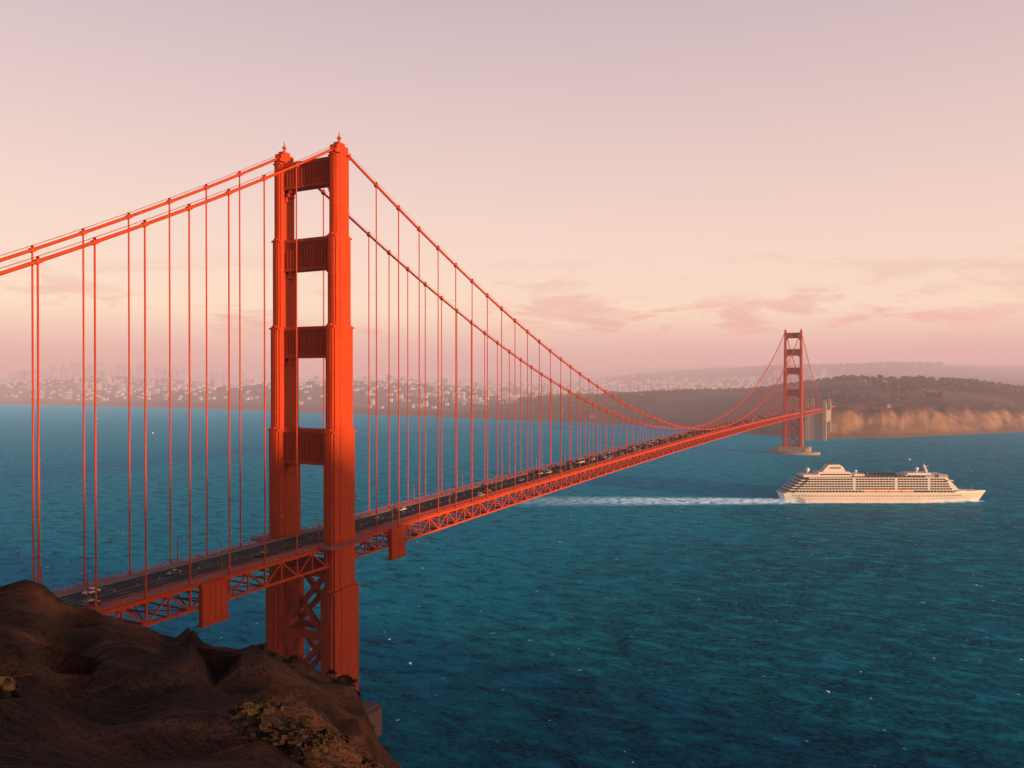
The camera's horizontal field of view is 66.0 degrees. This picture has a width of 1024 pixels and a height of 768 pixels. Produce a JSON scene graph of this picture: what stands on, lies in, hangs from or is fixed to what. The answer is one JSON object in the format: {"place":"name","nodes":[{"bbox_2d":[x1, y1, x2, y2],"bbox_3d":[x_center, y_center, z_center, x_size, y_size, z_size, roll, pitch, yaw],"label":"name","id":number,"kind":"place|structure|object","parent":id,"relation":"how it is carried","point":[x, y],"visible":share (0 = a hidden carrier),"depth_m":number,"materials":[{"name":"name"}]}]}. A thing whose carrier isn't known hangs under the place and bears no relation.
{"place":"outdoors","nodes":[
{"label":"outdoors","id":0,"kind":"place"},
{"bbox_2d":[0,404,1023,767],"bbox_3d":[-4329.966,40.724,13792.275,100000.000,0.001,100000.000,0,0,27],"label":"sea water","id":1,"kind":"structure","parent":0,"point":[578,626],"depth_m":529.15,"materials":[{"name":"blue liquid"}]},
{"bbox_2d":[600,498,978,503],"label":"ship wake","id":2,"kind":"object","parent":1,"relation":"on","point":[756,500],"visible":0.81,"depth_m":877.23,"materials":[{"name":"white liquid"}]},
{"bbox_2d":[776,463,984,502],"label":"cruise ship","id":3,"kind":"object","parent":1,"relation":"on","point":[832,483],"visible":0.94,"depth_m":866.94,"materials":[{"name":"white metal"}]},
{"bbox_2d":[0,364,1023,767],"bbox_3d":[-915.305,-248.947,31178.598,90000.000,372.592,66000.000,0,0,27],"label":"terrain","id":4,"kind":"structure","parent":0,"point":[100,690],"depth_m":58.85,"materials":[{"name":"brown stone"}]},
{"bbox_2d":[0,643,389,767],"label":"shrubs","id":5,"kind":"object","parent":4,"relation":"on","point":[322,740],"visible":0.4,"depth_m":22.08,"materials":[{"name":"brown plant"}]},
{"bbox_2d":[0,361,831,408],"bbox_3d":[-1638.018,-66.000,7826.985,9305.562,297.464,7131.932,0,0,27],"label":"city buildings","id":6,"kind":"structure","parent":4,"relation":"on","point":[74,369],"depth_m":5406.06,"materials":[{"name":"grey"}]},
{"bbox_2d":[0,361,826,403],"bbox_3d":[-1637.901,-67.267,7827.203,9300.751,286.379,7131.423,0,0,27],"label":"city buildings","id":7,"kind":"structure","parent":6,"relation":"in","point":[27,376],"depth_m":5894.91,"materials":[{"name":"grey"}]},
{"bbox_2d":[0,133,834,736],"bbox_3d":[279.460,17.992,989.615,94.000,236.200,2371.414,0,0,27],"label":"suspension bridge","id":8,"kind":"structure","parent":4,"relation":"on","point":[292,547],"depth_m":300.33,"materials":[{"name":"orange metal"}]},
{"bbox_2d":[82,587,100,594],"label":"car","id":9,"kind":"object","parent":8,"relation":"on","point":[91,590],"visible":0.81,"depth_m":227.94,"materials":[{"name":"white paint"}]},
{"bbox_2d":[82,599,102,607],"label":"car","id":10,"kind":"object","parent":8,"relation":"on","point":[91,602],"visible":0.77,"depth_m":214.66,"materials":[{"name":"grey paint"}]},
{"bbox_2d":[166,569,181,575],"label":"car","id":11,"kind":"object","parent":8,"relation":"on","point":[173,572],"visible":1,"depth_m":249.69,"materials":[{"name":"grey paint"}]},
{"bbox_2d":[256,551,269,556],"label":"car","id":12,"kind":"object","parent":8,"relation":"on","point":[260,554],"visible":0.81,"depth_m":274.46,"materials":[{"name":"grey paint"}]},
{"bbox_2d":[373,517,383,521],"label":"car","id":13,"kind":"object","parent":8,"relation":"on","point":[378,519],"visible":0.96,"depth_m":338.23,"materials":[{"name":"grey paint"}]},
{"bbox_2d":[575,458,584,463],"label":"car","id":14,"kind":"object","parent":8,"relation":"on","point":[579,460],"visible":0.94,"depth_m":543.42,"materials":[{"name":"white paint"}]},
{"bbox_2d":[532,398,890,417],"bbox_3d":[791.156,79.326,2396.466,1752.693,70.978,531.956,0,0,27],"label":"presidio houses","id":15,"kind":"structure","parent":4,"relation":"on","point":[593,416],"depth_m":2555.78,"materials":[{"name":"tile"}]},
{"bbox_2d":[517,361,1023,414],"bbox_3d":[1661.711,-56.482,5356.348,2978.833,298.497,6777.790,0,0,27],"label":"tree foliage","id":16,"kind":"object","parent":4,"relation":"on","point":[637,399],"visible":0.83,"depth_m":2816.34,"materials":[{"name":"green plant"}]},
{"bbox_2d":[0,0,1023,379],"label":"sky","id":17,"kind":"structure","parent":0,"point":[634,183],"materials":[{"name":"pink"}]}
]}

